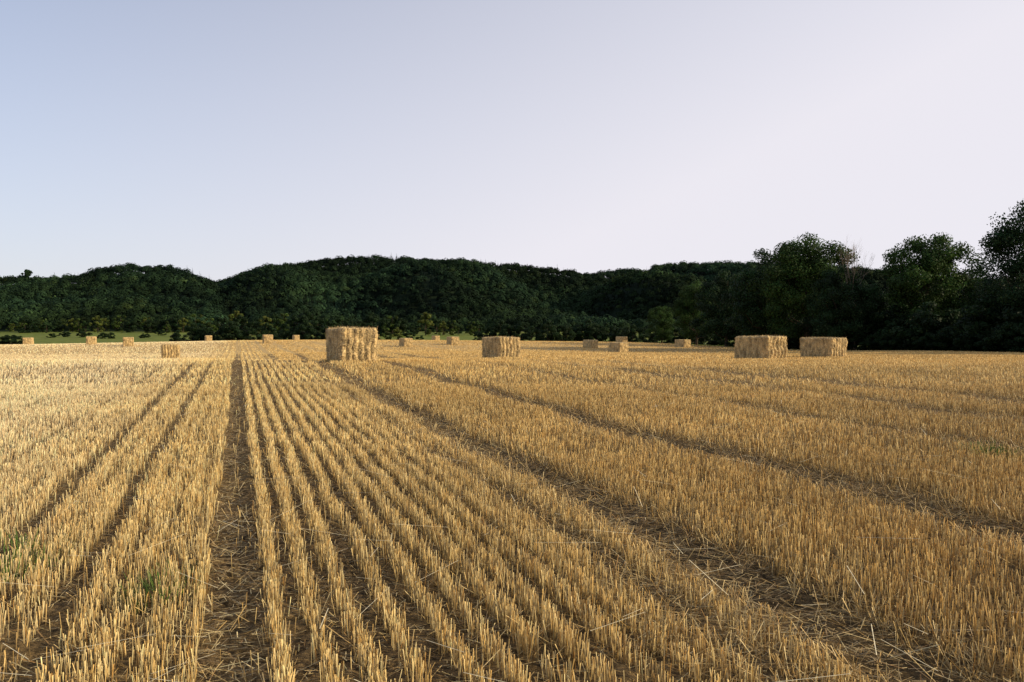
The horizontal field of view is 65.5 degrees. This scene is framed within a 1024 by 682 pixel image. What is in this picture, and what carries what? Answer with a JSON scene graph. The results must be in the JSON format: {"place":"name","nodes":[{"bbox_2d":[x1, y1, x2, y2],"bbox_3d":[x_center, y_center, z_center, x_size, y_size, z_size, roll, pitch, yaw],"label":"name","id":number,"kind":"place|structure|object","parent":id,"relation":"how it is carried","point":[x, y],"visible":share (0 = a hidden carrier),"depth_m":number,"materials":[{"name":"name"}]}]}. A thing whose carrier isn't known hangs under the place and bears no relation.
{"place":"outdoors","nodes":[
{"label":"outdoors","id":0,"kind":"place"},
{"bbox_2d":[0,278,217,331],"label":"hill","id":1,"kind":"structure","parent":0,"point":[3,328],"depth_m":454.42,"materials":[{"name":"green plant"}]},
{"bbox_2d":[0,262,228,326],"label":"woodland","id":2,"kind":"object","parent":1,"relation":"on","point":[70,304],"visible":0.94,"depth_m":517.87,"materials":[{"name":"green plant"}]},
{"bbox_2d":[0,332,1023,681],"bbox_3d":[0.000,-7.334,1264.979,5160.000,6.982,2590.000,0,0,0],"label":"ground","id":3,"kind":"structure","parent":0,"point":[32,652],"depth_m":4.78,"materials":[{"name":"yellow plant"}]},
{"bbox_2d":[4,335,21,343],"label":"bush","id":4,"kind":"object","parent":3,"relation":"on","point":[12,339],"visible":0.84,"depth_m":234.12,"materials":[{"name":"green plant"}]},
{"bbox_2d":[15,315,38,332],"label":"bush","id":5,"kind":"object","parent":3,"relation":"on","point":[25,328],"visible":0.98,"depth_m":400.77,"materials":[{"name":"green plant"}]},
{"bbox_2d":[0,521,86,585],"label":"wheat stubble","id":6,"kind":"object","parent":3,"relation":"on","point":[17,549],"visible":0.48,"depth_m":4.55,"materials":[{"name":"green plant"}]},
{"bbox_2d":[41,322,53,332],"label":"bush","id":7,"kind":"object","parent":3,"relation":"on","point":[45,324],"visible":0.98,"depth_m":402.44,"materials":[{"name":"green plant"}]},
{"bbox_2d":[48,319,66,331],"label":"bush","id":8,"kind":"object","parent":3,"relation":"on","point":[57,325],"visible":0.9,"depth_m":419.04,"materials":[{"name":"green plant"}]},
{"bbox_2d":[86,336,96,344],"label":"straw bale","id":9,"kind":"object","parent":3,"relation":"on","point":[90,340],"visible":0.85,"depth_m":104.47},
{"bbox_2d":[89,315,103,332],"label":"bush","id":10,"kind":"object","parent":3,"relation":"on","point":[97,318],"visible":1,"depth_m":399.12,"materials":[{"name":"green plant"}]},
{"bbox_2d":[112,315,126,331],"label":"bush","id":11,"kind":"object","parent":3,"relation":"on","point":[119,322],"visible":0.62,"depth_m":428.25,"materials":[{"name":"green plant"}]},
{"bbox_2d":[122,337,133,346],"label":"straw bale","id":12,"kind":"object","parent":3,"relation":"on","point":[128,341],"visible":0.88,"depth_m":94.47},
{"bbox_2d":[118,318,138,331],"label":"bush","id":13,"kind":"object","parent":3,"relation":"on","point":[132,325],"visible":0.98,"depth_m":413.12,"materials":[{"name":"green plant"}]},
{"bbox_2d":[141,320,161,332],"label":"bush","id":14,"kind":"object","parent":3,"relation":"on","point":[149,323],"visible":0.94,"depth_m":401.41,"materials":[{"name":"green plant"}]},
{"bbox_2d":[108,558,210,613],"bbox_3d":[-1.806,1.241,4.081,0.471,0.152,0.696,0,0,0],"label":"wheat stubble","id":15,"kind":"object","parent":3,"relation":"on","point":[153,590],"visible":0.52,"depth_m":4.08,"materials":[{"name":"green plant"}]},
{"bbox_2d":[154,316,168,330],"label":"bush","id":16,"kind":"object","parent":3,"relation":"on","point":[162,322],"visible":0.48,"depth_m":423.47,"materials":[{"name":"green plant"}]},
{"bbox_2d":[161,344,180,358],"bbox_3d":[-25.924,0.806,60.510,1.445,1.327,2.642,0,0,-23],"label":"straw bale","id":17,"kind":"object","parent":3,"relation":"on","point":[172,351],"visible":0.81,"depth_m":59.40},
{"bbox_2d":[165,314,181,331],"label":"bush","id":18,"kind":"object","parent":3,"relation":"on","point":[172,321],"visible":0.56,"depth_m":421.32,"materials":[{"name":"green plant"}]},
{"bbox_2d":[169,330,188,341],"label":"bush","id":19,"kind":"object","parent":3,"relation":"on","point":[176,335],"visible":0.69,"depth_m":224.98,"materials":[{"name":"green plant"}]},
{"bbox_2d":[178,318,188,332],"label":"bush","id":20,"kind":"object","parent":3,"relation":"on","point":[183,324],"visible":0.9,"depth_m":403.34,"materials":[{"name":"green plant"}]},
{"bbox_2d":[181,322,201,340],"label":"bush","id":21,"kind":"object","parent":3,"relation":"on","point":[190,327],"visible":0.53,"depth_m":217.41,"materials":[{"name":"green plant"}]},
{"bbox_2d":[184,313,205,327],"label":"bush","id":22,"kind":"object","parent":3,"relation":"on","point":[198,320],"visible":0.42,"depth_m":345.16,"materials":[{"name":"green plant"}]},
{"bbox_2d":[188,324,215,340],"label":"bush","id":23,"kind":"object","parent":3,"relation":"on","point":[202,333],"visible":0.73,"depth_m":216.93,"materials":[{"name":"green plant"}]},
{"bbox_2d":[203,318,217,332],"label":"bush","id":24,"kind":"object","parent":3,"relation":"on","point":[209,324],"visible":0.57,"depth_m":340.80,"materials":[{"name":"green plant"}]},
{"bbox_2d":[212,316,228,331],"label":"bush","id":25,"kind":"object","parent":3,"relation":"on","point":[221,320],"visible":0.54,"depth_m":410.21,"materials":[{"name":"green plant"}]},
{"bbox_2d":[215,324,240,339],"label":"bush","id":26,"kind":"object","parent":3,"relation":"on","point":[225,334],"visible":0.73,"depth_m":214.06,"materials":[{"name":"green plant"}]},
{"bbox_2d":[219,321,242,340],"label":"bush","id":27,"kind":"object","parent":3,"relation":"on","point":[235,330],"visible":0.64,"depth_m":214.04,"materials":[{"name":"green plant"}]},
{"bbox_2d":[228,311,243,332],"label":"bush","id":28,"kind":"object","parent":3,"relation":"on","point":[236,313],"visible":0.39,"depth_m":362.04,"materials":[{"name":"green plant"}]},
{"bbox_2d":[232,315,256,334],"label":"bush","id":29,"kind":"object","parent":3,"relation":"on","point":[241,319],"visible":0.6,"depth_m":360.14,"materials":[{"name":"green plant"}]},
{"bbox_2d":[240,327,259,339],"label":"bush","id":30,"kind":"object","parent":3,"relation":"on","point":[246,334],"visible":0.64,"depth_m":215.78,"materials":[{"name":"green plant"}]},
{"bbox_2d":[247,318,266,334],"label":"bush","id":31,"kind":"object","parent":3,"relation":"on","point":[252,325],"visible":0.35,"depth_m":361.58,"materials":[{"name":"green plant"}]},
{"bbox_2d":[256,316,273,333],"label":"bush","id":32,"kind":"object","parent":3,"relation":"on","point":[266,319],"visible":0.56,"depth_m":345.80,"materials":[{"name":"green plant"}]},
{"bbox_2d":[256,323,277,339],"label":"bush","id":33,"kind":"object","parent":3,"relation":"on","point":[266,328],"visible":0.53,"depth_m":219.33,"materials":[{"name":"green plant"}]},
{"bbox_2d":[262,334,272,342],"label":"straw bale","id":34,"kind":"object","parent":3,"relation":"on","point":[267,338],"visible":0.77,"depth_m":109.39},
{"bbox_2d":[259,313,281,332],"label":"bush","id":35,"kind":"object","parent":3,"relation":"on","point":[274,317],"visible":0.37,"depth_m":383.11,"materials":[{"name":"green plant"}]},
{"bbox_2d":[276,313,290,331],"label":"bush","id":36,"kind":"object","parent":3,"relation":"on","point":[281,321],"visible":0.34,"depth_m":371.09,"materials":[{"name":"green plant"}]},
{"bbox_2d":[277,326,296,339],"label":"bush","id":37,"kind":"object","parent":3,"relation":"on","point":[283,335],"visible":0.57,"depth_m":216.71,"materials":[{"name":"green plant"}]},
{"bbox_2d":[281,314,309,331],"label":"bush","id":38,"kind":"object","parent":3,"relation":"on","point":[295,318],"visible":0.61,"depth_m":348.76,"materials":[{"name":"green plant"}]},
{"bbox_2d":[289,324,316,339],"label":"bush","id":39,"kind":"object","parent":3,"relation":"on","point":[305,335],"visible":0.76,"depth_m":216.37,"materials":[{"name":"green plant"}]},
{"bbox_2d":[296,310,317,330],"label":"bush","id":40,"kind":"object","parent":3,"relation":"on","point":[309,315],"visible":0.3,"depth_m":391.76,"materials":[{"name":"green plant"}]},
{"bbox_2d":[310,317,327,331],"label":"bush","id":41,"kind":"object","parent":3,"relation":"on","point":[320,322],"visible":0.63,"depth_m":410.45,"materials":[{"name":"green plant"}]},
{"bbox_2d":[315,325,331,339],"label":"bush","id":42,"kind":"object","parent":3,"relation":"on","point":[321,336],"visible":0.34,"depth_m":219.43,"materials":[{"name":"green plant"}]},
{"bbox_2d":[334,315,349,325],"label":"bush","id":43,"kind":"object","parent":3,"relation":"on","point":[339,319],"visible":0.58,"depth_m":392.05,"materials":[{"name":"green plant"}]},
{"bbox_2d":[325,326,378,362],"bbox_3d":[-5.486,0.119,27.091,1.447,1.338,2.773,0,0,-24],"label":"straw bale","id":44,"kind":"object","parent":3,"relation":"on","point":[350,344],"visible":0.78,"depth_m":26.03},
{"bbox_2d":[360,312,384,335],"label":"bush","id":45,"kind":"object","parent":3,"relation":"on","point":[371,318],"visible":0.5,"depth_m":346.32,"materials":[{"name":"green plant"}]},
{"bbox_2d":[374,315,393,333],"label":"bush","id":46,"kind":"object","parent":3,"relation":"on","point":[383,321],"visible":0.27,"depth_m":372.96,"materials":[{"name":"green plant"}]},
{"bbox_2d":[383,316,397,333],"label":"bush","id":47,"kind":"object","parent":3,"relation":"on","point":[391,323],"visible":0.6,"depth_m":345.97,"materials":[{"name":"green plant"}]},
{"bbox_2d":[390,327,402,339],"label":"bush","id":48,"kind":"object","parent":3,"relation":"on","point":[397,330],"visible":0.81,"depth_m":245.25,"materials":[{"name":"green plant"}]},
{"bbox_2d":[387,318,414,335],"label":"bush","id":49,"kind":"object","parent":3,"relation":"on","point":[398,322],"visible":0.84,"depth_m":346.30,"materials":[{"name":"green plant"}]},
{"bbox_2d":[399,338,412,346],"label":"straw bale","id":50,"kind":"object","parent":3,"relation":"on","point":[405,342],"visible":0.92,"depth_m":103.53},
{"bbox_2d":[417,312,434,334],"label":"bush","id":51,"kind":"object","parent":3,"relation":"on","point":[427,322],"visible":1,"depth_m":359.02,"materials":[{"name":"green plant"}]},
{"bbox_2d":[431,317,445,333],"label":"bush","id":52,"kind":"object","parent":3,"relation":"on","point":[436,325],"visible":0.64,"depth_m":381.62,"materials":[{"name":"green plant"}]},
{"bbox_2d":[438,321,448,334],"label":"bush","id":53,"kind":"object","parent":3,"relation":"on","point":[441,329],"visible":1,"depth_m":360.20,"materials":[{"name":"green plant"}]},
{"bbox_2d":[446,336,458,344],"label":"straw bale","id":54,"kind":"object","parent":3,"relation":"on","point":[452,340],"visible":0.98,"depth_m":109.50},
{"bbox_2d":[446,320,458,334],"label":"bush","id":55,"kind":"object","parent":3,"relation":"on","point":[452,329],"visible":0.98,"depth_m":363.22,"materials":[{"name":"green plant"}]},
{"bbox_2d":[465,321,477,334],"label":"bush","id":56,"kind":"object","parent":3,"relation":"on","point":[471,330],"visible":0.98,"depth_m":362.42,"materials":[{"name":"green plant"}]},
{"bbox_2d":[478,326,498,338],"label":"bush","id":57,"kind":"object","parent":3,"relation":"on","point":[492,331],"visible":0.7,"depth_m":215.90,"materials":[{"name":"green plant"}]},
{"bbox_2d":[481,336,521,357],"bbox_3d":[-0.571,0.336,40.807,1.417,1.301,2.590,0,0,-24],"label":"straw bale","id":58,"kind":"object","parent":3,"relation":"on","point":[500,346],"visible":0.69,"depth_m":39.84},
{"bbox_2d":[492,319,510,336],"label":"bush","id":59,"kind":"object","parent":3,"relation":"on","point":[500,324],"visible":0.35,"depth_m":216.62,"materials":[{"name":"green plant"}]},
{"bbox_2d":[497,324,520,337],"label":"bush","id":60,"kind":"object","parent":3,"relation":"on","point":[506,332],"visible":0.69,"depth_m":211.99,"materials":[{"name":"green plant"}]},
{"bbox_2d":[0,340,1023,681],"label":"wheat stubble","id":61,"kind":"object","parent":3,"relation":"on","point":[424,390],"visible":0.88,"depth_m":6.45,"materials":[{"name":"yellow plant"}]},
{"bbox_2d":[0,360,1023,681],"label":"loose straw","id":62,"kind":"object","parent":3,"relation":"on","point":[626,568],"visible":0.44,"depth_m":4.44,"materials":[{"name":"yellow plant"}]},
{"bbox_2d":[511,322,535,340],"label":"bush","id":63,"kind":"object","parent":3,"relation":"on","point":[518,327],"visible":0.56,"depth_m":212.38,"materials":[{"name":"green plant"}]},
{"bbox_2d":[522,326,542,340],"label":"bush","id":64,"kind":"object","parent":3,"relation":"on","point":[529,336],"visible":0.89,"depth_m":206.14,"materials":[{"name":"green plant"}]},
{"bbox_2d":[537,320,559,340],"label":"bush","id":65,"kind":"object","parent":3,"relation":"on","point":[551,327],"visible":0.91,"depth_m":205.96,"materials":[{"name":"green plant"}]},
{"bbox_2d":[548,324,565,340],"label":"bush","id":66,"kind":"object","parent":3,"relation":"on","point":[559,338],"visible":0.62,"depth_m":207.29,"materials":[{"name":"green plant"}]},
{"bbox_2d":[558,324,575,340],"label":"bush","id":67,"kind":"object","parent":3,"relation":"on","point":[570,334],"visible":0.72,"depth_m":207.93,"materials":[{"name":"green plant"}]},
{"bbox_2d":[571,324,584,340],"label":"bush","id":68,"kind":"object","parent":3,"relation":"on","point":[576,329],"visible":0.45,"depth_m":213.10,"materials":[{"name":"green plant"}]},
{"bbox_2d":[576,319,597,340],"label":"bush","id":69,"kind":"object","parent":3,"relation":"on","point":[587,326],"visible":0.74,"depth_m":210.42,"materials":[{"name":"green plant"}]},
{"bbox_2d":[583,339,597,347],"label":"straw bale","id":70,"kind":"object","parent":3,"relation":"on","point":[591,343],"visible":0.82,"depth_m":109.51},
{"bbox_2d":[587,324,608,341],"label":"bush","id":71,"kind":"object","parent":3,"relation":"on","point":[600,335],"visible":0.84,"depth_m":209.78,"materials":[{"name":"green plant"}]},
{"bbox_2d":[596,322,615,341],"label":"bush","id":72,"kind":"object","parent":3,"relation":"on","point":[607,324],"visible":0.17,"depth_m":216.44,"materials":[{"name":"green plant"}]},
{"bbox_2d":[608,342,627,351],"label":"straw bale","id":73,"kind":"object","parent":3,"relation":"on","point":[618,347],"visible":0.83,"depth_m":87.64},
{"bbox_2d":[608,327,631,341],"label":"bush","id":74,"kind":"object","parent":3,"relation":"on","point":[619,331],"visible":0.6,"depth_m":179.48,"materials":[{"name":"green plant"}]},
{"bbox_2d":[608,322,636,339],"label":"bush","id":75,"kind":"object","parent":3,"relation":"on","point":[620,325],"visible":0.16,"depth_m":211.21,"materials":[{"name":"green plant"}]},
{"bbox_2d":[619,324,644,341],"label":"bush","id":76,"kind":"object","parent":3,"relation":"on","point":[628,333],"visible":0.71,"depth_m":174.52,"materials":[{"name":"green plant"}]},
{"bbox_2d":[638,324,657,342],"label":"bush","id":77,"kind":"object","parent":3,"relation":"on","point":[644,337],"visible":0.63,"depth_m":168.32,"materials":[{"name":"green plant"}]},
{"bbox_2d":[645,305,675,342],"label":"tree","id":78,"kind":"object","parent":3,"relation":"on","point":[664,327],"visible":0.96,"depth_m":149.03,"materials":[{"name":"green plant"}]},
{"bbox_2d":[668,327,681,342],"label":"bush","id":79,"kind":"object","parent":3,"relation":"on","point":[675,332],"visible":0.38,"depth_m":153.66,"materials":[{"name":"green plant"}]},
{"bbox_2d":[675,339,690,346],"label":"straw bale","id":80,"kind":"object","parent":3,"relation":"on","point":[683,343],"visible":0.84,"depth_m":114.62},
{"bbox_2d":[666,280,714,344],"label":"tree","id":81,"kind":"object","parent":3,"relation":"on","point":[684,308],"visible":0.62,"depth_m":131.02,"materials":[{"name":"green plant"}]},
{"bbox_2d":[678,326,706,343],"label":"bush","id":82,"kind":"object","parent":3,"relation":"on","point":[680,336],"visible":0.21,"depth_m":144.88,"materials":[{"name":"green plant"}]},
{"bbox_2d":[689,323,723,344],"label":"bush","id":83,"kind":"object","parent":3,"relation":"on","point":[706,338],"visible":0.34,"depth_m":139.77,"materials":[{"name":"green plant"}]},
{"bbox_2d":[688,269,748,345],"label":"tree","id":84,"kind":"object","parent":3,"relation":"on","point":[719,311],"visible":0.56,"depth_m":120.98,"materials":[{"name":"green plant"}]},
{"bbox_2d":[708,329,730,344],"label":"bush","id":85,"kind":"object","parent":3,"relation":"on","point":[717,342],"visible":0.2,"depth_m":132.94,"materials":[{"name":"green plant"}]},
{"bbox_2d":[734,335,789,358],"bbox_3d":[11.731,0.312,37.611,1.421,1.287,2.662,0,0,-21],"label":"straw bale","id":86,"kind":"object","parent":3,"relation":"on","point":[763,347],"visible":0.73,"depth_m":36.70},
{"bbox_2d":[720,248,812,339],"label":"tree","id":87,"kind":"object","parent":3,"relation":"on","point":[751,319],"visible":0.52,"depth_m":100.04,"materials":[{"name":"green plant"}]},
{"bbox_2d":[746,232,860,338],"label":"tree","id":88,"kind":"object","parent":3,"relation":"on","point":[798,272],"visible":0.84,"depth_m":92.75,"materials":[{"name":"green plant"}]},
{"bbox_2d":[800,337,847,356],"bbox_3d":[17.329,0.357,44.393,1.392,1.299,2.641,0,0,-23],"label":"straw bale","id":89,"kind":"object","parent":3,"relation":"on","point":[822,346],"visible":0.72,"depth_m":43.64},
{"bbox_2d":[796,264,885,342],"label":"tree","id":90,"kind":"object","parent":3,"relation":"on","point":[835,323],"visible":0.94,"depth_m":86.69,"materials":[{"name":"green plant"}]},
{"bbox_2d":[837,233,874,350],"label":"bare tree","id":91,"kind":"object","parent":3,"relation":"on","point":[853,252],"visible":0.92,"depth_m":87.94,"materials":[{"name":"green plant"}]},
{"bbox_2d":[844,332,869,350],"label":"bush","id":92,"kind":"object","parent":3,"relation":"on","point":[857,341],"visible":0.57,"depth_m":86.60,"materials":[{"name":"green plant"}]},
{"bbox_2d":[833,280,890,345],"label":"tree","id":93,"kind":"object","parent":3,"relation":"on","point":[882,304],"visible":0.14,"depth_m":89.44,"materials":[{"name":"green plant"}]},
{"bbox_2d":[870,303,913,346],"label":"bush","id":94,"kind":"object","parent":3,"relation":"on","point":[889,321],"visible":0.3,"depth_m":84.59,"materials":[{"name":"green plant"}]},
{"bbox_2d":[910,327,937,350],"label":"bush","id":95,"kind":"object","parent":3,"relation":"on","point":[934,331],"visible":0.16,"depth_m":77.91,"materials":[{"name":"green plant"}]},
{"bbox_2d":[889,301,961,350],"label":"bush","id":96,"kind":"object","parent":3,"relation":"on","point":[921,322],"visible":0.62,"depth_m":77.54,"materials":[{"name":"green plant"}]},
{"bbox_2d":[879,232,988,327],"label":"tree","id":97,"kind":"object","parent":3,"relation":"on","point":[927,267],"visible":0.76,"depth_m":84.27,"materials":[{"name":"green plant"}]},
{"bbox_2d":[924,326,969,350],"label":"bush","id":98,"kind":"object","parent":3,"relation":"on","point":[934,339],"visible":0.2,"depth_m":74.19,"materials":[{"name":"green plant"}]},
{"bbox_2d":[935,323,977,350],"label":"bush","id":99,"kind":"object","parent":3,"relation":"on","point":[941,336],"visible":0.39,"depth_m":73.46,"materials":[{"name":"green plant"}]},
{"bbox_2d":[945,296,1010,350],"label":"bush","id":100,"kind":"object","parent":3,"relation":"on","point":[976,318],"visible":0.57,"depth_m":70.92,"materials":[{"name":"green plant"}]},
{"bbox_2d":[955,279,1004,316],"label":"tree","id":101,"kind":"object","parent":3,"relation":"on","point":[970,298],"visible":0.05,"depth_m":82.97,"materials":[{"name":"green plant"}]},
{"bbox_2d":[955,437,1023,461],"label":"wheat stubble","id":102,"kind":"object","parent":3,"relation":"on","point":[986,448],"visible":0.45,"depth_m":8.23,"materials":[{"name":"yellow plant"}]},
{"bbox_2d":[975,328,1006,351],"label":"bush","id":103,"kind":"object","parent":3,"relation":"on","point":[990,347],"visible":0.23,"depth_m":67.22,"materials":[{"name":"green plant"}]},
{"bbox_2d":[964,200,1023,327],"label":"tree","id":104,"kind":"object","parent":3,"relation":"on","point":[1001,241],"visible":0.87,"depth_m":70.19,"materials":[{"name":"green plant"}]},
{"bbox_2d":[1001,324,1023,351],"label":"bush","id":105,"kind":"object","parent":3,"relation":"on","point":[1019,338],"visible":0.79,"depth_m":64.29,"materials":[{"name":"green plant"}]},
{"bbox_2d":[0,0,1023,280],"label":"sky","id":106,"kind":"structure","parent":0,"point":[218,139],"materials":[{"name":"white"}]},
{"bbox_2d":[227,265,966,331],"bbox_3d":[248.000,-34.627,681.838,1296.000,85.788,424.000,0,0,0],"label":"hill","id":107,"kind":"structure","parent":0,"point":[433,299],"depth_m":594.80,"materials":[{"name":"green plant"}]},
{"bbox_2d":[199,254,1023,331],"bbox_3d":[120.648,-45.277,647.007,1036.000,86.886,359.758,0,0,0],"label":"woodland","id":108,"kind":"object","parent":107,"relation":"on","point":[304,276],"visible":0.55,"depth_m":603.66,"materials":[{"name":"green plant"}]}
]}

